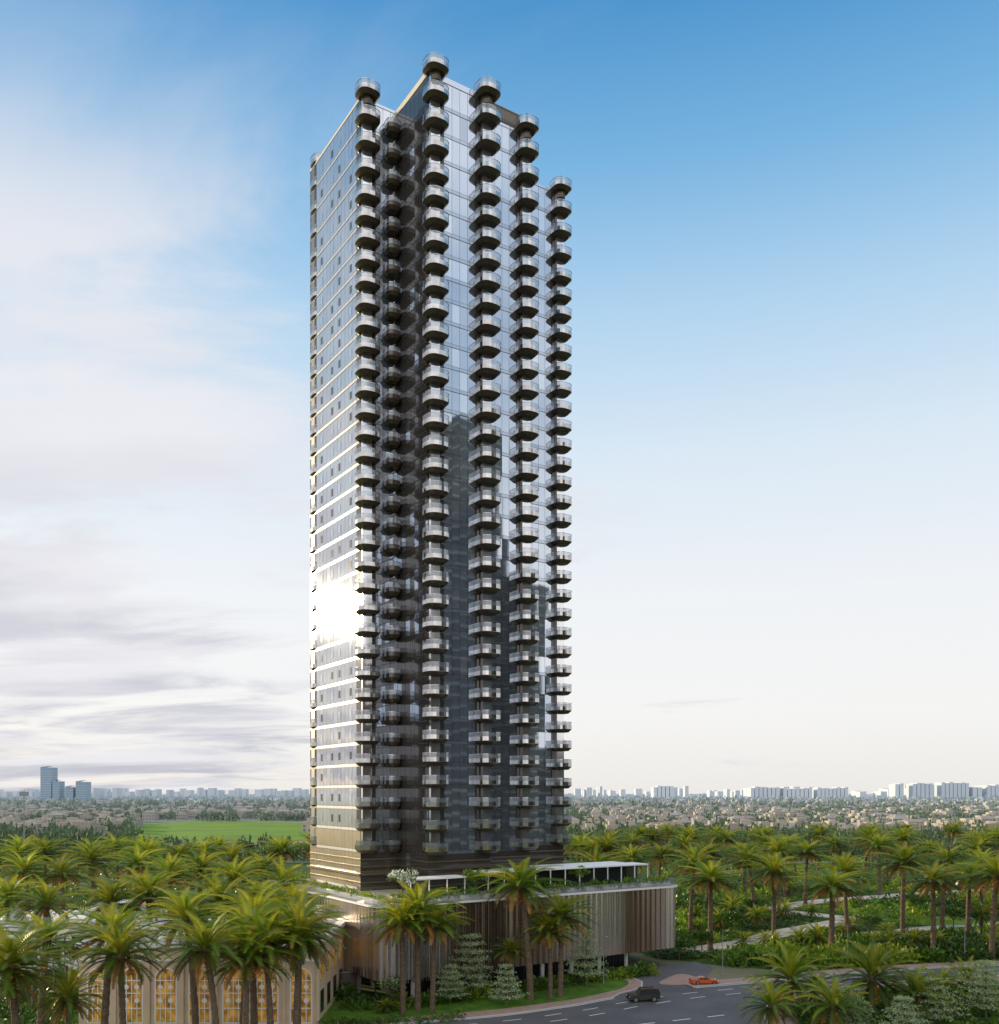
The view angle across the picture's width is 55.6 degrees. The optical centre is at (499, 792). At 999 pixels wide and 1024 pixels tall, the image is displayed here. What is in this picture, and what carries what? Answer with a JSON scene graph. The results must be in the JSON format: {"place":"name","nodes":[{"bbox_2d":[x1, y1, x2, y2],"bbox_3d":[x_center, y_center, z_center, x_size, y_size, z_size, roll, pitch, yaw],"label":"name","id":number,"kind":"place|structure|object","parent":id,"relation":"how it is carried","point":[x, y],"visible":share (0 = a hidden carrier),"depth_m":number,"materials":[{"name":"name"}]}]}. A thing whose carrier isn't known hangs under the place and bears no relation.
{"place":"outdoors","nodes":[
{"label":"outdoors","id":0,"kind":"place"},
{"bbox_2d":[0,863,309,986],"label":"garden ground","id":1,"kind":"structure","parent":0,"point":[305,868],"depth_m":342.47,"materials":[{"name":"plant"}]},
{"bbox_2d":[0,848,56,909],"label":"palm tree","id":2,"kind":"object","parent":1,"relation":"on","point":[23,865],"visible":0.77,"depth_m":185.44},
{"bbox_2d":[19,834,77,894],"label":"palm tree","id":3,"kind":"object","parent":1,"relation":"on","point":[48,845],"visible":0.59,"depth_m":247.44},
{"bbox_2d":[24,853,96,909],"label":"palm tree","id":4,"kind":"object","parent":1,"relation":"on","point":[62,875],"visible":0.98,"depth_m":183.87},
{"bbox_2d":[0,899,167,969],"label":"white villa","id":5,"kind":"object","parent":1,"relation":"on","point":[66,930],"visible":0.06,"depth_m":166.00,"materials":[{"name":"paint"}]},
{"bbox_2d":[51,840,125,902],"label":"palm tree","id":6,"kind":"object","parent":1,"relation":"on","point":[91,854],"visible":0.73,"depth_m":208.13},
{"bbox_2d":[97,843,169,897],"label":"palm tree","id":7,"kind":"object","parent":1,"relation":"on","point":[136,857],"visible":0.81,"depth_m":199.84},
{"bbox_2d":[120,835,176,868],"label":"palm tree","id":8,"kind":"object","parent":1,"relation":"on","point":[151,845],"visible":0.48,"depth_m":238.90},
{"bbox_2d":[131,852,204,918],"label":"palm tree","id":9,"kind":"object","parent":1,"relation":"on","point":[172,865],"visible":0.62,"depth_m":178.77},
{"bbox_2d":[151,838,206,917],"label":"palm tree","id":10,"kind":"object","parent":1,"relation":"on","point":[181,849],"visible":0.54,"depth_m":230.74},
{"bbox_2d":[162,846,230,915],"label":"palm tree","id":11,"kind":"object","parent":1,"relation":"on","point":[200,858],"visible":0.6,"depth_m":189.61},
{"bbox_2d":[206,837,260,891],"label":"palm tree","id":12,"kind":"object","parent":1,"relation":"on","point":[234,850],"visible":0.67,"depth_m":221.54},
{"bbox_2d":[197,855,270,910],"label":"palm tree","id":13,"kind":"object","parent":1,"relation":"on","point":[232,875],"visible":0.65,"depth_m":171.24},
{"bbox_2d":[238,851,291,884],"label":"palm tree","id":14,"kind":"object","parent":1,"relation":"on","point":[263,861],"visible":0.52,"depth_m":193.44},
{"bbox_2d":[253,835,305,870],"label":"palm tree","id":15,"kind":"object","parent":1,"relation":"on","point":[283,849],"visible":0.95,"depth_m":253.24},
{"bbox_2d":[250,855,318,897],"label":"palm tree","id":16,"kind":"object","parent":1,"relation":"on","point":[283,873],"visible":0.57,"depth_m":165.54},
{"bbox_2d":[136,821,306,841],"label":"golf lawn","id":17,"kind":"structure","parent":0,"point":[203,830],"depth_m":777.74,"materials":[{"name":"green plant"}]},
{"bbox_2d":[0,977,628,1023],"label":"lawn","id":18,"kind":"structure","parent":0,"point":[575,991],"depth_m":137.91,"materials":[{"name":"green plant"}]},
{"bbox_2d":[0,874,51,1002],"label":"palm tree","id":19,"kind":"object","parent":18,"relation":"on","point":[6,888],"visible":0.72,"depth_m":139.71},
{"bbox_2d":[0,874,90,1002],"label":"palm tree","id":20,"kind":"object","parent":18,"relation":"on","point":[47,901],"visible":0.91,"depth_m":136.03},
{"bbox_2d":[63,873,154,926],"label":"palm tree","id":21,"kind":"object","parent":18,"relation":"on","point":[111,894],"visible":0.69,"depth_m":138.25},
{"bbox_2d":[106,866,196,924],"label":"palm tree","id":22,"kind":"object","parent":18,"relation":"on","point":[147,882],"visible":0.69,"depth_m":141.96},
{"bbox_2d":[161,871,266,930],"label":"palm tree","id":23,"kind":"object","parent":18,"relation":"on","point":[223,882],"visible":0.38,"depth_m":134.32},
{"bbox_2d":[214,870,307,921],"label":"palm tree","id":24,"kind":"object","parent":18,"relation":"on","point":[254,885],"visible":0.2,"depth_m":136.49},
{"bbox_2d":[237,880,343,933],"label":"palm tree","id":25,"kind":"object","parent":18,"relation":"on","point":[293,891],"visible":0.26,"depth_m":128.90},
{"bbox_2d":[357,893,444,1012],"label":"palm tree","id":26,"kind":"object","parent":18,"relation":"on","point":[398,935],"visible":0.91,"depth_m":132.35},
{"bbox_2d":[377,879,466,1010],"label":"palm tree","id":27,"kind":"object","parent":18,"relation":"on","point":[413,896],"visible":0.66,"depth_m":134.29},
{"bbox_2d":[401,900,473,1011],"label":"palm tree","id":28,"kind":"object","parent":18,"relation":"on","point":[437,933],"visible":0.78,"depth_m":133.47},
{"bbox_2d":[435,963,470,999],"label":"variegated tree","id":29,"kind":"object","parent":18,"relation":"on","point":[451,978],"visible":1,"depth_m":138.36,"materials":[{"name":"green plant"}]},
{"bbox_2d":[441,933,499,995],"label":"variegated tree","id":30,"kind":"object","parent":18,"relation":"on","point":[471,951],"visible":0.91,"depth_m":142.03,"materials":[{"name":"green plant"}]},
{"bbox_2d":[484,964,529,1005],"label":"variegated tree","id":31,"kind":"object","parent":18,"relation":"on","point":[506,990],"visible":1,"depth_m":136.80,"materials":[{"name":"green plant"}]},
{"bbox_2d":[488,934,534,996],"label":"palm tree","id":32,"kind":"object","parent":18,"relation":"on","point":[510,949],"visible":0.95,"depth_m":142.86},
{"bbox_2d":[469,857,573,999],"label":"palm tree","id":33,"kind":"object","parent":18,"relation":"on","point":[519,876],"visible":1,"depth_m":141.08,"materials":[{"name":"plant"}]},
{"bbox_2d":[519,909,582,998],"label":"palm tree","id":34,"kind":"object","parent":18,"relation":"on","point":[550,932],"visible":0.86,"depth_m":141.83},
{"bbox_2d":[526,888,602,997],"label":"palm tree","id":35,"kind":"object","parent":18,"relation":"on","point":[559,907],"visible":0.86,"depth_m":142.63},
{"bbox_2d":[563,928,608,986],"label":"variegated tree","id":36,"kind":"object","parent":18,"relation":"on","point":[586,948],"visible":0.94,"depth_m":150.63,"materials":[{"name":"green plant"}]},
{"bbox_2d":[17,974,640,1023],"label":"pavement","id":37,"kind":"structure","parent":0,"point":[633,983],"depth_m":137.44,"materials":[{"name":"brick"}]},
{"bbox_2d":[0,0,998,793],"label":"sky","id":38,"kind":"structure","parent":0,"point":[783,219],"materials":[{"name":"blue"}]},
{"bbox_2d":[1,794,998,1023],"bbox_3d":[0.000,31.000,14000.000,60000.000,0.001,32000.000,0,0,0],"label":"ground","id":39,"kind":"structure","parent":0,"point":[730,972],"depth_m":175.06,"materials":[{"name":"plant"}]},
{"bbox_2d":[0,941,47,1005],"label":"palm tree","id":40,"kind":"object","parent":39,"relation":"on","point":[8,997],"visible":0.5,"depth_m":90.76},
{"bbox_2d":[0,920,85,1023],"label":"palm tree","id":41,"kind":"object","parent":39,"relation":"on","point":[8,943],"visible":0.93,"depth_m":91.22,"materials":[{"name":"plant"}]},
{"bbox_2d":[40,766,57,798],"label":"distant tower","id":42,"kind":"structure","parent":39,"relation":"on","point":[48,776],"depth_m":3200.00,"materials":[{"name":"blue glass"}]},
{"bbox_2d":[0,910,104,1023],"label":"palm tree","id":43,"kind":"object","parent":39,"relation":"on","point":[40,922],"visible":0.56,"depth_m":106.24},
{"bbox_2d":[29,958,105,1023],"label":"palm tree","id":44,"kind":"object","parent":39,"relation":"on","point":[62,1007],"visible":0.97,"depth_m":92.54,"materials":[{"name":"plant"}]},
{"bbox_2d":[42,893,171,1023],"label":"palm tree","id":45,"kind":"object","parent":39,"relation":"on","point":[116,917],"visible":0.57,"depth_m":108.33,"materials":[{"name":"plant"}]},
{"bbox_2d":[65,911,172,1023],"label":"palm tree","id":46,"kind":"object","parent":39,"relation":"on","point":[117,959],"visible":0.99,"depth_m":99.84,"materials":[{"name":"plant"}]},
{"bbox_2d":[136,885,234,1023],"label":"palm tree","id":47,"kind":"object","parent":39,"relation":"on","point":[181,908],"visible":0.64,"depth_m":121.51,"materials":[{"name":"plant"}]},
{"bbox_2d":[147,909,263,1023],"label":"palm tree","id":48,"kind":"object","parent":39,"relation":"on","point":[205,940],"visible":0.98,"depth_m":100.78,"materials":[{"name":"plant"}]},
{"bbox_2d":[74,904,344,1023],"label":"arched pavilion","id":49,"kind":"structure","parent":39,"relation":"on","point":[162,998],"depth_m":125.94,"materials":[{"name":"stone"}]},
{"bbox_2d":[200,881,288,1023],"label":"palm tree","id":50,"kind":"object","parent":39,"relation":"on","point":[255,901],"visible":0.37,"depth_m":117.90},
{"bbox_2d":[199,917,301,1023],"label":"palm tree","id":51,"kind":"object","parent":39,"relation":"on","point":[247,975],"visible":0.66,"depth_m":103.61,"materials":[{"name":"plant"}]},
{"bbox_2d":[197,891,306,1023],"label":"palm tree","id":52,"kind":"object","parent":39,"relation":"on","point":[254,911],"visible":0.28,"depth_m":109.79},
{"bbox_2d":[220,908,320,1023],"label":"palm tree","id":53,"kind":"object","parent":39,"relation":"on","point":[277,956],"visible":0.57,"depth_m":106.26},
{"bbox_2d":[258,902,346,1023],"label":"palm tree","id":54,"kind":"object","parent":39,"relation":"on","point":[299,950],"visible":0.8,"depth_m":107.86,"materials":[{"name":"plant"}]},
{"bbox_2d":[267,888,350,1023],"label":"palm tree","id":55,"kind":"object","parent":39,"relation":"on","point":[298,905],"visible":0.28,"depth_m":114.59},
{"bbox_2d":[288,878,677,997],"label":"podium body","id":56,"kind":"object","parent":39,"relation":"on","point":[617,960],"visible":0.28,"depth_m":157.25,"materials":[{"name":"white paint"}]},
{"bbox_2d":[307,52,571,893],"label":"residential tower","id":57,"kind":"structure","parent":56,"relation":"on","point":[440,369],"depth_m":160.19,"materials":[{"name":"grey glass"}]},
{"bbox_2d":[400,900,504,982],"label":"vertical fins","id":58,"kind":"object","parent":56,"relation":"attached to","point":[486,928],"visible":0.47,"depth_m":145.16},
{"bbox_2d":[268,887,674,981],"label":"pleated screen","id":59,"kind":"object","parent":56,"relation":"on","point":[633,921],"visible":0.47,"depth_m":152.27,"materials":[{"name":"metal"}]},
{"bbox_2d":[267,861,676,905],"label":"terrace pergola","id":60,"kind":"object","parent":56,"relation":"on","point":[608,870],"visible":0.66,"depth_m":160.60,"materials":[{"name":"white glass"}]},
{"bbox_2d":[288,871,667,897],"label":"terrace plants","id":61,"kind":"object","parent":56,"relation":"on","point":[471,889],"visible":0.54,"depth_m":155.87,"materials":[{"name":"green plant"}]},
{"bbox_2d":[0,852,988,1023],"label":"undergrowth","id":62,"kind":"object","parent":39,"relation":"on","point":[26,1017],"visible":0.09,"depth_m":136.64,"materials":[{"name":"green plant"}]},
{"bbox_2d":[333,960,661,1011],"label":"podium hedge","id":63,"kind":"object","parent":39,"relation":"on","point":[628,972],"visible":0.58,"depth_m":143.23,"materials":[{"name":"green plant"}]},
{"bbox_2d":[0,804,998,860],"bbox_3d":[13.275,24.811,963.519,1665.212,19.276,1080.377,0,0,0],"label":"distant trees","id":64,"kind":"object","parent":39,"relation":"on","point":[54,830],"visible":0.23,"depth_m":620.17,"materials":[{"name":"plant"}]},
{"bbox_2d":[0,793,998,836],"bbox_3d":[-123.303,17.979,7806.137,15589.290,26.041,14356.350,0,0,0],"label":"distant houses","id":65,"kind":"structure","parent":39,"relation":"on","point":[82,823],"depth_m":1057.72,"materials":[{"name":"paint"}]},
{"bbox_2d":[0,782,998,798],"bbox_3d":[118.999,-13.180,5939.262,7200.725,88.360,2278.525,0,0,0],"label":"distant skyline","id":66,"kind":"structure","parent":39,"relation":"on","point":[950,790],"depth_m":5029.58},
{"bbox_2d":[0,794,998,810],"bbox_3d":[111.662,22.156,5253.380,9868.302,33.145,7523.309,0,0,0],"label":"distant trees","id":67,"kind":"object","parent":39,"relation":"on","point":[263,803],"visible":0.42,"depth_m":2173.64,"materials":[{"name":"plant"}]},
{"bbox_2d":[385,964,998,1023],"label":"kerb","id":68,"kind":"structure","parent":39,"relation":"on","point":[633,990],"depth_m":141.34,"materials":[{"name":"concrete"}]},
{"bbox_2d":[743,940,838,1019],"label":"palm tree","id":69,"kind":"object","parent":39,"relation":"on","point":[790,970],"visible":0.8,"depth_m":130.43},
{"bbox_2d":[614,961,713,997],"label":"driveway","id":70,"kind":"structure","parent":0,"point":[695,968],"depth_m":162.33,"materials":[{"name":"concrete"}]},
{"bbox_2d":[405,965,998,1023],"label":"road","id":71,"kind":"structure","parent":0,"point":[714,1002],"depth_m":134.76,"materials":[{"name":"asphalt"}]},
{"bbox_2d":[626,986,660,1002],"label":"off road car","id":72,"kind":"object","parent":71,"relation":"on","point":[652,993],"visible":1,"depth_m":140.19,"materials":[{"name":"black paint"}]},
{"bbox_2d":[637,863,998,971],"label":"garden ground","id":73,"kind":"structure","parent":0,"point":[710,962],"depth_m":258.12,"materials":[{"name":"plant"}]},
{"bbox_2d":[565,844,637,868],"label":"palm tree","id":74,"kind":"object","parent":73,"relation":"on","point":[596,858],"visible":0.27,"depth_m":195.77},
{"bbox_2d":[579,833,632,860],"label":"palm tree","id":75,"kind":"object","parent":73,"relation":"on","point":[606,842],"visible":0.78,"depth_m":268.61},
{"bbox_2d":[602,843,661,872],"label":"palm tree","id":76,"kind":"object","parent":73,"relation":"on","point":[632,853],"visible":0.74,"depth_m":233.98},
{"bbox_2d":[640,841,683,875],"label":"palm tree","id":77,"kind":"object","parent":73,"relation":"on","point":[661,851],"visible":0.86,"depth_m":246.82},
{"bbox_2d":[661,843,726,931],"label":"palm tree","id":78,"kind":"object","parent":73,"relation":"on","point":[693,856],"visible":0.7,"depth_m":204.28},
{"bbox_2d":[679,837,735,905],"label":"palm tree","id":79,"kind":"object","parent":73,"relation":"on","point":[718,852],"visible":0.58,"depth_m":252.56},
{"bbox_2d":[673,859,749,949],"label":"palm tree","id":80,"kind":"object","parent":73,"relation":"on","point":[710,881],"visible":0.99,"depth_m":186.65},
{"bbox_2d":[698,826,749,883],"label":"palm tree","id":81,"kind":"object","parent":73,"relation":"on","point":[723,836],"visible":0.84,"depth_m":313.71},
{"bbox_2d":[718,845,779,908],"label":"palm tree","id":82,"kind":"object","parent":73,"relation":"on","point":[746,855],"visible":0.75,"depth_m":240.27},
{"bbox_2d":[737,851,807,933],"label":"palm tree","id":83,"kind":"object","parent":73,"relation":"on","point":[773,865],"visible":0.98,"depth_m":194.41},
{"bbox_2d":[747,834,803,910],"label":"palm tree","id":84,"kind":"object","parent":73,"relation":"on","point":[775,847],"visible":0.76,"depth_m":246.35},
{"bbox_2d":[783,839,836,905],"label":"palm tree","id":85,"kind":"object","parent":73,"relation":"on","point":[807,855],"visible":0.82,"depth_m":259.76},
{"bbox_2d":[796,921,838,947],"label":"palm tree","id":86,"kind":"object","parent":73,"relation":"on","point":[815,930],"visible":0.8,"depth_m":180.55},
{"bbox_2d":[799,821,841,874],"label":"palm tree","id":87,"kind":"object","parent":73,"relation":"on","point":[818,831],"visible":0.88,"depth_m":357.14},
{"bbox_2d":[644,873,998,968],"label":"garden shrubbery","id":88,"kind":"object","parent":73,"relation":"on","point":[733,957],"visible":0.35,"depth_m":196.16,"materials":[{"name":"green plant"}]},
{"bbox_2d":[788,867,881,946],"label":"palm tree","id":89,"kind":"object","parent":73,"relation":"on","point":[832,889],"visible":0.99,"depth_m":174.38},
{"bbox_2d":[812,831,858,864],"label":"palm tree","id":90,"kind":"object","parent":73,"relation":"on","point":[833,840],"visible":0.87,"depth_m":315.25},
{"bbox_2d":[809,851,878,935],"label":"palm tree","id":91,"kind":"object","parent":73,"relation":"on","point":[844,863],"visible":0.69,"depth_m":194.22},
{"bbox_2d":[840,825,895,877],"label":"palm tree","id":92,"kind":"object","parent":73,"relation":"on","point":[866,832],"visible":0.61,"depth_m":318.33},
{"bbox_2d":[852,833,900,894],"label":"palm tree","id":93,"kind":"object","parent":73,"relation":"on","point":[878,841],"visible":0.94,"depth_m":286.66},
{"bbox_2d":[881,825,925,876],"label":"palm tree","id":94,"kind":"object","parent":73,"relation":"on","point":[902,835],"visible":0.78,"depth_m":329.45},
{"bbox_2d":[863,841,948,933],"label":"palm tree","id":95,"kind":"object","parent":73,"relation":"on","point":[903,857],"visible":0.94,"depth_m":208.66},
{"bbox_2d":[893,860,971,949],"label":"palm tree","id":96,"kind":"object","parent":73,"relation":"on","point":[933,876],"visible":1,"depth_m":175.20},
{"bbox_2d":[913,843,982,927],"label":"palm tree","id":97,"kind":"object","parent":73,"relation":"on","point":[943,897],"visible":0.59,"depth_m":215.37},
{"bbox_2d":[938,860,992,933],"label":"palm tree","id":98,"kind":"object","parent":73,"relation":"on","point":[968,909],"visible":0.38,"depth_m":193.93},
{"bbox_2d":[949,853,998,959],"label":"palm tree","id":99,"kind":"object","parent":73,"relation":"on","point":[990,879],"visible":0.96,"depth_m":176.54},
{"bbox_2d":[962,900,998,926],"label":"palm tree","id":100,"kind":"object","parent":73,"relation":"on","point":[980,910],"visible":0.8,"depth_m":214.70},
{"bbox_2d":[682,889,990,951],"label":"garden path","id":101,"kind":"structure","parent":0,"point":[785,930],"depth_m":224.27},
{"bbox_2d":[686,961,998,985],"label":"pavement","id":102,"kind":"structure","parent":0,"point":[737,980],"depth_m":163.60,"materials":[{"name":"concrete"}]},
{"bbox_2d":[793,979,998,1023],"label":"garden ground","id":103,"kind":"structure","parent":0,"point":[959,1019],"depth_m":130.60,"materials":[{"name":"plant"}]},
{"bbox_2d":[737,975,803,1023],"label":"palm tree","id":104,"kind":"object","parent":103,"relation":"on","point":[769,1010],"visible":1,"depth_m":120.79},
{"bbox_2d":[791,972,870,1023],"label":"palm tree","id":105,"kind":"object","parent":103,"relation":"on","point":[835,995],"visible":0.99,"depth_m":118.69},
{"bbox_2d":[824,986,878,1023],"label":"variegated tree","id":106,"kind":"object","parent":103,"relation":"on","point":[849,1018],"visible":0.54,"depth_m":120.68,"materials":[{"name":"green plant"}]},
{"bbox_2d":[819,938,923,1019],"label":"palm tree","id":107,"kind":"object","parent":103,"relation":"on","point":[874,965],"visible":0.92,"depth_m":128.95,"materials":[{"name":"plant"}]},
{"bbox_2d":[876,995,931,1023],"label":"variegated tree","id":108,"kind":"object","parent":103,"relation":"on","point":[900,1011],"visible":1,"depth_m":116.37,"materials":[{"name":"green plant"}]},
{"bbox_2d":[875,963,959,1023],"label":"palm tree","id":109,"kind":"object","parent":103,"relation":"on","point":[915,989],"visible":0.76,"depth_m":125.66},
{"bbox_2d":[902,977,970,1023],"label":"variegated tree","id":110,"kind":"object","parent":103,"relation":"on","point":[934,1010],"visible":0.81,"depth_m":124.86,"materials":[{"name":"green plant"}]},
{"bbox_2d":[919,965,973,1008],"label":"palm tree","id":111,"kind":"object","parent":103,"relation":"on","point":[945,976],"visible":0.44,"depth_m":133.17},
{"bbox_2d":[935,955,997,1007],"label":"palm tree","id":112,"kind":"object","parent":103,"relation":"on","point":[963,967],"visible":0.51,"depth_m":135.15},
{"bbox_2d":[947,959,998,1018],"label":"variegated tree","id":113,"kind":"object","parent":103,"relation":"on","point":[985,977],"visible":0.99,"depth_m":129.83,"materials":[{"name":"green plant"}]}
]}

